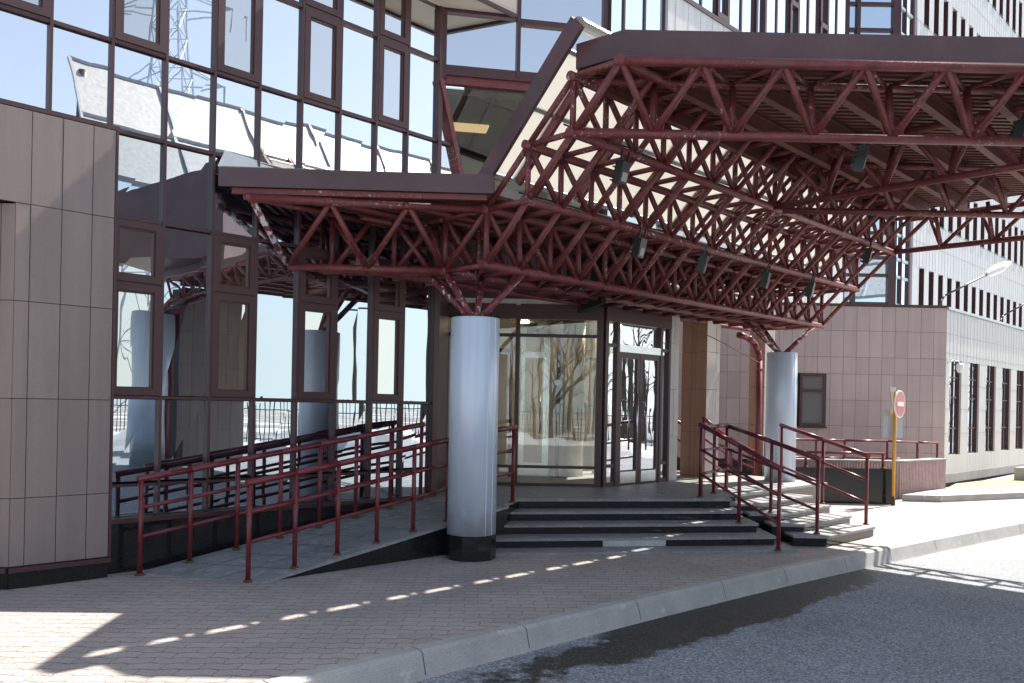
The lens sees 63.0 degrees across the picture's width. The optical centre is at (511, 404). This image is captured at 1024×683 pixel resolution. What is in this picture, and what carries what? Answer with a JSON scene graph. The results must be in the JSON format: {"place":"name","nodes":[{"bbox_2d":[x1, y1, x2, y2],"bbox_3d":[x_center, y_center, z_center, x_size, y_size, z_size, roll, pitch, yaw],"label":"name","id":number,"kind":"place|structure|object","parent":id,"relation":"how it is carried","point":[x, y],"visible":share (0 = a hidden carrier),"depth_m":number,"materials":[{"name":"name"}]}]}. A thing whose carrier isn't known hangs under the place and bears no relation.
{"place":"outdoors","nodes":[
{"label":"outdoors","id":0,"kind":"place"},
{"bbox_2d":[0,473,1023,682],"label":"pavement","id":1,"kind":"structure","parent":0,"point":[127,627],"depth_m":6.72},
{"bbox_2d":[0,0,611,589],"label":"glass office building","id":2,"kind":"structure","parent":1,"relation":"on","point":[164,306],"depth_m":8.43,"materials":[{"name":"glass"}]},
{"bbox_2d":[0,10,48,108],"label":"window pane","id":3,"kind":"structure","parent":2,"relation":"in","point":[23,41],"depth_m":7.25,"materials":[{"name":"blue glass"}]},
{"bbox_2d":[0,0,50,17],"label":"opening window","id":4,"kind":"structure","parent":2,"relation":"in","point":[39,7],"depth_m":7.26,"materials":[{"name":"brown metal"}]},
{"bbox_2d":[52,27,109,123],"bbox_3d":[-3.915,-2.974,7.580,0.002,0.770,0.494,1,0,45],"label":"window pane","id":5,"kind":"structure","parent":2,"relation":"in","point":[81,63],"depth_m":7.58,"materials":[{"name":"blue glass"}]},
{"bbox_2d":[54,0,110,36],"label":"window pane","id":6,"kind":"structure","parent":2,"relation":"in","point":[91,15],"depth_m":7.61,"materials":[{"name":"blue glass"}]},
{"bbox_2d":[112,485,155,516],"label":"window pane","id":7,"kind":"structure","parent":2,"relation":"in","point":[124,499],"depth_m":7.94,"materials":[{"name":"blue glass"}]},
{"bbox_2d":[112,399,156,481],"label":"window pane","id":8,"kind":"structure","parent":2,"relation":"in","point":[135,420],"depth_m":7.96,"materials":[{"name":"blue glass"}]},
{"bbox_2d":[114,282,161,395],"bbox_3d":[-3.586,-0.617,7.925,0.065,1.050,0.474,1,0,45],"label":"opening window","id":9,"kind":"structure","parent":2,"relation":"in","point":[138,307],"depth_m":7.95,"materials":[{"name":"glass"}]},
{"bbox_2d":[113,45,163,138],"bbox_3d":[-3.555,-2.967,7.941,0.001,0.770,0.474,1,0,45],"label":"window pane","id":10,"kind":"structure","parent":2,"relation":"in","point":[138,77],"depth_m":7.94,"materials":[{"name":"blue glass"}]},
{"bbox_2d":[116,218,162,284],"bbox_3d":[-3.569,-1.449,7.925,0.065,0.575,0.474,1,0,45],"label":"opening window","id":11,"kind":"structure","parent":2,"relation":"in","point":[139,244],"depth_m":7.95,"materials":[{"name":"glass"}]},
{"bbox_2d":[118,134,161,221],"bbox_3d":[-3.571,-2.157,7.941,0.001,0.750,0.474,1,0,45],"label":"window pane","id":12,"kind":"structure","parent":2,"relation":"in","point":[140,161],"depth_m":7.96,"materials":[{"name":"blue glass"}]},
{"bbox_2d":[115,0,167,53],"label":"opening window","id":13,"kind":"structure","parent":2,"relation":"in","point":[142,23],"depth_m":7.95,"materials":[{"name":"brown metal"}]},
{"bbox_2d":[160,483,203,513],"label":"window pane","id":14,"kind":"structure","parent":2,"relation":"in","point":[167,492],"depth_m":8.28,"materials":[{"name":"blue glass"}]},
{"bbox_2d":[160,400,205,479],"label":"window pane","id":15,"kind":"structure","parent":2,"relation":"in","point":[183,421],"depth_m":8.29,"materials":[{"name":"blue glass"}]},
{"bbox_2d":[162,228,208,396],"bbox_3d":[-3.246,-0.905,8.291,0.001,1.640,0.464,1,0,45],"label":"window pane","id":16,"kind":"structure","parent":2,"relation":"in","point":[186,252],"depth_m":8.29,"materials":[{"name":"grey glass"}]},
{"bbox_2d":[166,146,210,229],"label":"window pane","id":17,"kind":"structure","parent":2,"relation":"in","point":[188,172],"depth_m":8.29,"materials":[{"name":"blue glass"}]},
{"bbox_2d":[167,62,211,150],"bbox_3d":[-3.205,-2.960,8.291,0.001,0.770,0.464,1,0,45],"label":"window pane","id":18,"kind":"structure","parent":2,"relation":"in","point":[189,89],"depth_m":8.29,"materials":[{"name":"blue glass"}]},
{"bbox_2d":[169,0,213,68],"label":"window pane","id":19,"kind":"structure","parent":2,"relation":"in","point":[191,21],"depth_m":8.30,"materials":[{"name":"blue glass"}]},
{"bbox_2d":[209,481,246,509],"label":"window pane","id":20,"kind":"structure","parent":2,"relation":"in","point":[223,500],"depth_m":8.62,"materials":[{"name":"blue glass"}]},
{"bbox_2d":[209,401,250,476],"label":"window pane","id":21,"kind":"structure","parent":2,"relation":"in","point":[229,420],"depth_m":8.64,"materials":[{"name":"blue glass"}]},
{"bbox_2d":[211,293,255,397],"bbox_3d":[-2.889,-0.603,8.621,0.065,1.050,0.464,1,0,45],"label":"opening window","id":22,"kind":"structure","parent":2,"relation":"in","point":[233,316],"depth_m":8.63,"materials":[{"name":"glass"}]},
{"bbox_2d":[214,157,254,236],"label":"window pane","id":23,"kind":"structure","parent":2,"relation":"in","point":[233,214],"depth_m":8.62,"materials":[{"name":"blue glass"}]},
{"bbox_2d":[213,234,256,295],"bbox_3d":[-2.873,-1.435,8.621,0.065,0.575,0.464,1,0,45],"label":"opening window","id":24,"kind":"structure","parent":2,"relation":"in","point":[234,263],"depth_m":8.63,"materials":[{"name":"brown metal"}]},
{"bbox_2d":[216,76,256,159],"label":"window pane","id":25,"kind":"structure","parent":2,"relation":"in","point":[236,113],"depth_m":8.64,"materials":[{"name":"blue glass"}]},
{"bbox_2d":[217,0,260,82],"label":"opening window","id":26,"kind":"structure","parent":2,"relation":"in","point":[239,21],"depth_m":8.64,"materials":[{"name":"glass"}]},
{"bbox_2d":[253,478,291,505],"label":"window pane","id":27,"kind":"structure","parent":2,"relation":"in","point":[265,493],"depth_m":8.98,"materials":[{"name":"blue glass"}]},
{"bbox_2d":[254,402,292,474],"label":"window pane","id":28,"kind":"structure","parent":2,"relation":"in","point":[273,420],"depth_m":8.99,"materials":[{"name":"blue glass"}]},
{"bbox_2d":[256,243,295,398],"bbox_3d":[-2.549,-0.891,8.987,0.002,1.640,0.474,1,0,45],"label":"window pane","id":29,"kind":"structure","parent":2,"relation":"in","point":[276,282],"depth_m":8.99,"materials":[{"name":"blue glass"}]},
{"bbox_2d":[259,203,296,243],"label":"window pane","id":30,"kind":"structure","parent":2,"relation":"in","point":[282,221],"depth_m":9.02,"materials":[{"name":"blue glass"}]},
{"bbox_2d":[260,90,298,168],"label":"window pane","id":31,"kind":"structure","parent":2,"relation":"in","point":[279,114],"depth_m":8.99,"materials":[{"name":"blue glass"}]},
{"bbox_2d":[262,0,300,95],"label":"window pane","id":32,"kind":"structure","parent":2,"relation":"in","point":[281,19],"depth_m":9.00,"materials":[{"name":"blue glass"}]},
{"bbox_2d":[298,476,329,502],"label":"window pane","id":33,"kind":"structure","parent":2,"relation":"in","point":[307,485],"depth_m":9.33,"materials":[{"name":"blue glass"}]},
{"bbox_2d":[296,402,331,471],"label":"window pane","id":34,"kind":"structure","parent":2,"relation":"in","point":[313,419],"depth_m":9.34,"materials":[{"name":"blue glass"}]},
{"bbox_2d":[298,303,335,398],"bbox_3d":[-2.189,-0.589,9.321,0.464,1.050,0.065,1,0,-45],"label":"opening window","id":35,"kind":"structure","parent":2,"relation":"in","point":[317,323],"depth_m":9.33,"materials":[{"name":"glass"}]},
{"bbox_2d":[301,205,332,249],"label":"window pane","id":36,"kind":"structure","parent":2,"relation":"in","point":[320,238],"depth_m":9.33,"materials":[{"name":"blue glass"}]},
{"bbox_2d":[300,249,336,304],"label":"opening window","id":37,"kind":"structure","parent":2,"relation":"in","point":[315,287],"depth_m":9.32,"materials":[{"name":"brown metal"}]},
{"bbox_2d":[302,103,336,169],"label":"window pane","id":38,"kind":"structure","parent":2,"relation":"in","point":[319,124],"depth_m":9.34,"materials":[{"name":"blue glass"}]},
{"bbox_2d":[304,8,341,107],"bbox_3d":[-2.124,-3.853,9.321,0.464,0.970,0.065,1,0,-45],"label":"opening window","id":39,"kind":"structure","parent":2,"relation":"in","point":[323,34],"depth_m":9.33,"materials":[{"name":"glass"}]},
{"bbox_2d":[306,0,341,17],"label":"opening window","id":40,"kind":"structure","parent":2,"relation":"in","point":[333,7],"depth_m":9.36,"materials":[{"name":"brown metal"}]},
{"bbox_2d":[334,474,366,499],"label":"window pane","id":41,"kind":"structure","parent":2,"relation":"in","point":[346,480],"depth_m":9.70,"materials":[{"name":"blue glass"}]},
{"bbox_2d":[335,403,367,470],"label":"window pane","id":42,"kind":"structure","parent":2,"relation":"in","point":[351,418],"depth_m":9.69,"materials":[{"name":"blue glass"}]},
{"bbox_2d":[336,256,370,399],"bbox_3d":[-1.850,-0.877,9.688,0.002,1.640,0.474,1,0,45],"label":"window pane","id":43,"kind":"structure","parent":2,"relation":"in","point":[353,290],"depth_m":9.69,"materials":[{"name":"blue glass"}]},
{"bbox_2d":[339,212,371,256],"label":"window pane","id":44,"kind":"structure","parent":2,"relation":"in","point":[364,244],"depth_m":9.73,"materials":[{"name":"clear glass"}]},
{"bbox_2d":[341,115,373,170],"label":"window pane","id":45,"kind":"structure","parent":2,"relation":"in","point":[356,134],"depth_m":9.69,"materials":[{"name":"clear glass"}]},
{"bbox_2d":[342,0,375,118],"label":"window pane","id":46,"kind":"structure","parent":2,"relation":"in","point":[358,82],"depth_m":9.70,"materials":[{"name":"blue glass"}]},
{"bbox_2d":[371,472,397,496],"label":"window pane","id":47,"kind":"structure","parent":2,"relation":"in","point":[383,485],"depth_m":10.04,"materials":[{"name":"clear glass"}]},
{"bbox_2d":[371,404,398,468],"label":"window pane","id":48,"kind":"structure","parent":2,"relation":"in","point":[384,416],"depth_m":10.03,"materials":[{"name":"clear glass"}]},
{"bbox_2d":[372,311,403,400],"bbox_3d":[-1.500,-0.575,10.011,0.434,1.050,0.065,1,0,-45],"label":"opening window","id":49,"kind":"structure","parent":2,"relation":"in","point":[388,327],"depth_m":10.03,"materials":[{"name":"glass"}]},
{"bbox_2d":[375,226,402,261],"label":"window pane","id":50,"kind":"structure","parent":2,"relation":"in","point":[381,232],"depth_m":10.02,"materials":[{"name":"clear glass"}]},
{"bbox_2d":[374,261,404,312],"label":"opening window","id":51,"kind":"structure","parent":2,"relation":"in","point":[389,294],"depth_m":10.02,"materials":[{"name":"brown metal"}]},
{"bbox_2d":[377,126,404,171],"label":"window pane","id":52,"kind":"structure","parent":2,"relation":"in","point":[391,143],"depth_m":10.03,"materials":[{"name":"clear glass"}]},
{"bbox_2d":[378,38,408,128],"bbox_3d":[-1.435,-3.840,10.011,0.434,0.970,0.065,1,0,-45],"label":"opening window","id":53,"kind":"structure","parent":2,"relation":"in","point":[393,58],"depth_m":10.03,"materials":[{"name":"glass"}]},
{"bbox_2d":[380,0,409,44],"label":"opening window","id":54,"kind":"structure","parent":2,"relation":"in","point":[394,14],"depth_m":10.04,"materials":[{"name":"brown metal"}]},
{"bbox_2d":[402,471,427,494],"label":"window pane","id":55,"kind":"structure","parent":2,"relation":"in","point":[407,480],"depth_m":10.33,"materials":[{"name":"clear glass"}]},
{"bbox_2d":[402,404,429,467],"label":"window pane","id":56,"kind":"structure","parent":2,"relation":"in","point":[412,413],"depth_m":10.35,"materials":[{"name":"clear glass"}]},
{"bbox_2d":[404,280,431,401],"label":"window pane","id":57,"kind":"structure","parent":2,"relation":"in","point":[418,295],"depth_m":10.37,"materials":[{"name":"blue glass"}]},
{"bbox_2d":[407,230,432,266],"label":"window pane","id":58,"kind":"structure","parent":2,"relation":"in","point":[422,248],"depth_m":10.38,"materials":[{"name":"black glass"}]},
{"bbox_2d":[408,135,434,172],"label":"window pane","id":59,"kind":"structure","parent":2,"relation":"in","point":[421,159],"depth_m":10.36,"materials":[{"name":"blue glass"}]},
{"bbox_2d":[409,0,437,137],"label":"window pane","id":60,"kind":"structure","parent":2,"relation":"in","point":[424,13],"depth_m":10.37,"materials":[{"name":"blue glass"}]},
{"bbox_2d":[441,146,455,173],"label":"window pane","id":61,"kind":"structure","parent":2,"relation":"in","point":[447,166],"depth_m":10.66,"materials":[{"name":"blue glass"}]},
{"bbox_2d":[446,13,516,70],"bbox_3d":[-0.384,-4.624,10.656,0.881,0.670,0.160,1,0,0],"label":"window pane","id":62,"kind":"structure","parent":2,"relation":"in","point":[472,41],"depth_m":10.65,"materials":[{"name":"blue glass"}]},
{"bbox_2d":[436,253,671,489],"bbox_3d":[0.609,-0.418,13.460,4.200,3.560,5.680,1,0,0],"label":"glass entrance lobby","id":63,"kind":"object","parent":2,"relation":"attached to","point":[578,393],"visible":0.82,"depth_m":13.03,"materials":[{"name":"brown glass"}]},
{"bbox_2d":[583,357,593,445],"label":"bright back window","id":64,"kind":"structure","parent":63,"relation":"in","point":[589,365],"depth_m":16.10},
{"bbox_2d":[617,352,639,484],"bbox_3d":[1.742,0.207,12.579,0.392,1.975,0.392,1,0,0],"label":"door","id":65,"kind":"structure","parent":63,"relation":"in","point":[629,379],"depth_m":12.60,"materials":[{"name":"glass"}]},
{"bbox_2d":[638,354,659,482],"bbox_3d":[2.109,0.215,12.947,0.392,1.975,0.392,1,0,0],"label":"door","id":66,"kind":"structure","parent":63,"relation":"in","point":[649,364],"depth_m":12.96,"materials":[{"name":"glass"}]},
{"bbox_2d":[520,26,590,72],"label":"window pane","id":67,"kind":"structure","parent":2,"relation":"in","point":[536,42],"depth_m":10.78,"materials":[{"name":"blue glass"}]},
{"bbox_2d":[521,0,602,26],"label":"window pane","id":68,"kind":"structure","parent":2,"relation":"in","point":[561,11],"depth_m":10.84,"materials":[{"name":"blue glass"}]},
{"bbox_2d":[133,500,508,582],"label":"wheelchair ramp","id":69,"kind":"structure","parent":1,"relation":"on","point":[271,559],"depth_m":8.52,"materials":[{"name":"concrete"}]},
{"bbox_2d":[135,422,425,576],"bbox_3d":[-2.267,0.893,8.895,3.381,1.423,0.081,1,0,-45],"label":"handrail","id":70,"kind":"object","parent":69,"relation":"on","point":[190,497],"visible":0.79,"depth_m":8.39,"materials":[{"name":"metal"}]},
{"bbox_2d":[243,425,517,582],"bbox_3d":[-1.167,0.920,8.764,0.123,1.413,3.512,1,0,44],"label":"handrail","id":71,"kind":"object","parent":69,"relation":"on","point":[296,473],"visible":0.83,"depth_m":8.21,"materials":[{"name":"metal"}]},
{"bbox_2d":[420,265,524,561],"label":"canopy column","id":72,"kind":"structure","parent":1,"relation":"on","point":[473,439],"depth_m":8.75,"materials":[{"name":"grey metal"}]},
{"bbox_2d":[218,16,1023,331],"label":"entrance canopy","id":73,"kind":"object","parent":72,"relation":"on","point":[748,142],"visible":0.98,"depth_m":9.03,"materials":[{"name":"metal"}]},
{"bbox_2d":[609,149,630,185],"bbox_3d":[1.098,-2.398,8.458,0.166,0.334,0.150,1,0,40],"label":"floodlight","id":74,"kind":"object","parent":73,"relation":"attached to","point":[621,170],"visible":1,"depth_m":8.41,"materials":[{"name":"metal"}]},
{"bbox_2d":[629,228,646,258],"bbox_3d":[1.457,-1.860,9.638,0.166,0.334,0.150,1,0,36],"label":"floodlight","id":75,"kind":"object","parent":73,"relation":"attached to","point":[638,248],"visible":1,"depth_m":9.58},
{"bbox_2d":[850,144,868,171],"bbox_3d":[3.438,-2.481,8.255,0.166,0.334,0.150,1,0,22],"label":"floodlight","id":76,"kind":"object","parent":73,"relation":"attached to","point":[859,159],"visible":0.89,"depth_m":8.19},
{"bbox_2d":[416,467,874,555],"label":"entrance steps","id":77,"kind":"structure","parent":1,"relation":"on","point":[678,516],"depth_m":10.41,"materials":[{"name":"black stone"}]},
{"bbox_2d":[702,424,728,496],"bbox_3d":[2.782,0.748,11.487,0.092,0.956,1.136,1,0,32],"label":"handrail","id":78,"kind":"object","parent":77,"relation":"on","point":[714,470],"visible":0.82,"depth_m":11.49,"materials":[{"name":"metal"}]},
{"bbox_2d":[701,417,754,478],"bbox_3d":[3.818,1.027,14.710,0.114,1.639,2.146,1,0,39],"label":"handrail","id":79,"kind":"object","parent":77,"relation":"on","point":[706,420],"visible":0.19,"depth_m":14.44,"materials":[{"name":"metal"}]},
{"bbox_2d":[697,422,783,550],"bbox_3d":[2.784,0.957,10.311,0.090,1.439,1.589,1,0,-23],"label":"handrail","id":80,"kind":"object","parent":77,"relation":"on","point":[741,447],"visible":1,"depth_m":10.26,"materials":[{"name":"metal"}]},
{"bbox_2d":[726,423,821,533],"bbox_3d":[3.384,0.930,11.125,0.187,1.315,1.876,1,0,-23],"label":"handrail","id":81,"kind":"object","parent":77,"relation":"on","point":[772,442],"visible":0.81,"depth_m":10.77,"materials":[{"name":"metal"}]},
{"bbox_2d":[779,423,870,524],"bbox_3d":[4.501,0.953,12.197,0.103,1.315,2.057,1,0,-16],"label":"handrail","id":82,"kind":"object","parent":77,"relation":"on","point":[867,456],"visible":0.86,"depth_m":11.99,"materials":[{"name":"metal"}]},
{"bbox_2d":[669,289,775,480],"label":"entrance side wall","id":83,"kind":"structure","parent":1,"relation":"on","point":[700,375],"depth_m":14.38,"materials":[{"name":"tile"}]},
{"bbox_2d":[736,332,762,475],"bbox_3d":[4.287,0.219,15.122,0.713,3.033,0.136,1,0,-38],"label":"downpipe","id":84,"kind":"object","parent":83,"relation":"attached to","point":[759,371],"visible":0.94,"depth_m":15.25,"materials":[{"name":"metal"}]},
{"bbox_2d":[745,322,815,481],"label":"canopy column","id":85,"kind":"structure","parent":1,"relation":"on","point":[781,386],"depth_m":13.64,"materials":[{"name":"grey metal"}]},
{"bbox_2d":[676,302,1023,482],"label":"pink annex","id":86,"kind":"object","parent":1,"relation":"on","point":[856,362],"visible":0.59,"depth_m":18.50,"materials":[{"name":"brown tile"}]},
{"bbox_2d":[464,0,844,302],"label":"strip window block","id":87,"kind":"structure","parent":86,"relation":"on","point":[803,16],"depth_m":19.13,"materials":[{"name":"blue metal"}]},
{"bbox_2d":[607,0,622,216],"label":"window pane","id":88,"kind":"structure","parent":87,"relation":"in","point":[617,5],"depth_m":16.18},
{"bbox_2d":[623,0,643,223],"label":"window pane","id":89,"kind":"structure","parent":87,"relation":"in","point":[634,8],"depth_m":16.58,"materials":[{"name":"glass"}]},
{"bbox_2d":[646,0,662,228],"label":"window pane","id":90,"kind":"structure","parent":87,"relation":"in","point":[654,8],"depth_m":17.07,"materials":[{"name":"glass"}]},
{"bbox_2d":[742,0,752,31],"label":"window pane","id":91,"kind":"structure","parent":87,"relation":"in","point":[747,4],"depth_m":19.66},
{"bbox_2d":[778,0,786,32],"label":"window pane","id":92,"kind":"structure","parent":87,"relation":"in","point":[782,4],"depth_m":20.86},
{"bbox_2d":[788,0,799,32],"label":"opening window","id":93,"kind":"structure","parent":87,"relation":"in","point":[794,4],"depth_m":21.27,"materials":[{"name":"brown metal"}]},
{"bbox_2d":[798,373,826,427],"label":"window","id":94,"kind":"structure","parent":86,"relation":"in","point":[812,386],"depth_m":18.52,"materials":[{"name":"glass"}]},
{"bbox_2d":[843,0,917,304],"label":"glazed stair tower","id":95,"kind":"structure","parent":86,"relation":"on","point":[889,281],"depth_m":27.05,"materials":[{"name":"blue metal"}]},
{"bbox_2d":[855,277,886,301],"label":"window pane","id":96,"kind":"structure","parent":95,"relation":"in","point":[875,289],"depth_m":27.05,"materials":[{"name":"glass"}]},
{"bbox_2d":[861,6,891,27],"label":"window pane","id":97,"kind":"structure","parent":95,"relation":"in","point":[871,16],"depth_m":27.05,"materials":[{"name":"glass"}]},
{"bbox_2d":[948,360,961,454],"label":"window","id":98,"kind":"structure","parent":86,"relation":"in","point":[955,377],"depth_m":19.11,"materials":[{"name":"glass"}]},
{"bbox_2d":[967,363,979,452],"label":"window","id":99,"kind":"structure","parent":86,"relation":"in","point":[974,369],"depth_m":20.07,"materials":[{"name":"glass"}]},
{"bbox_2d":[939,261,1010,304],"bbox_3d":[12.017,-2.971,21.654,2.842,1.781,0.328,1,0,-27],"label":"roof lamp","id":100,"kind":"object","parent":86,"relation":"on","point":[996,269],"visible":0.94,"depth_m":21.84,"materials":[{"name":"metal"}]},
{"bbox_2d":[985,366,995,451],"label":"window","id":101,"kind":"structure","parent":86,"relation":"in","point":[990,371],"depth_m":21.02,"materials":[{"name":"glass"}]},
{"bbox_2d":[1001,368,1010,449],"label":"window","id":102,"kind":"structure","parent":86,"relation":"in","point":[1006,373],"depth_m":21.98,"materials":[{"name":"glass"}]},
{"bbox_2d":[1015,371,1023,448],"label":"window","id":103,"kind":"structure","parent":86,"relation":"in","point":[1019,436],"depth_m":22.93,"materials":[{"name":"glass"}]},
{"bbox_2d":[796,458,946,498],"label":"plaster wall","id":104,"kind":"structure","parent":1,"relation":"on","point":[919,475],"depth_m":16.15,"materials":[{"name":"concrete"}]},
{"bbox_2d":[764,438,938,459],"bbox_3d":[6.900,0.892,16.381,4.114,0.432,0.640,1,0,-16],"label":"handrail","id":105,"kind":"object","parent":104,"relation":"on","point":[887,445],"visible":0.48,"depth_m":16.16,"materials":[{"name":"metal"}]},
{"bbox_2d":[883,387,904,505],"bbox_3d":[6.846,0.737,14.815,0.449,2.100,0.281,1,0,-19],"label":"road sign","id":106,"kind":"object","parent":1,"relation":"on","point":[893,422],"visible":1,"depth_m":14.83,"materials":[{"name":"metal"}]},
{"bbox_2d":[902,474,1023,501],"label":"raised path","id":107,"kind":"structure","parent":1,"relation":"on","point":[965,494],"depth_m":16.11,"materials":[{"name":"concrete"}]},
{"bbox_2d":[948,477,1023,487],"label":"grass verge","id":108,"kind":"object","parent":107,"relation":"on","point":[1003,482],"depth_m":18.29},
{"bbox_2d":[912,0,1023,327],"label":"office block","id":109,"kind":"structure","parent":1,"relation":"on","point":[937,275],"depth_m":32.72,"materials":[{"name":"white metal"}]},
{"bbox_2d":[414,535,1023,682],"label":"road","id":110,"kind":"structure","parent":0,"point":[956,615],"depth_m":6.66,"materials":[{"name":"asphalt"}]},
{"bbox_2d":[254,520,1023,682],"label":"kerb","id":111,"kind":"structure","parent":110,"relation":"on","point":[446,656],"depth_m":6.75,"materials":[{"name":"concrete"}]},
{"bbox_2d":[795,466,895,503],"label":"granite wall","id":112,"kind":"structure","parent":0,"point":[880,486],"depth_m":15.00,"materials":[{"name":"stone"}]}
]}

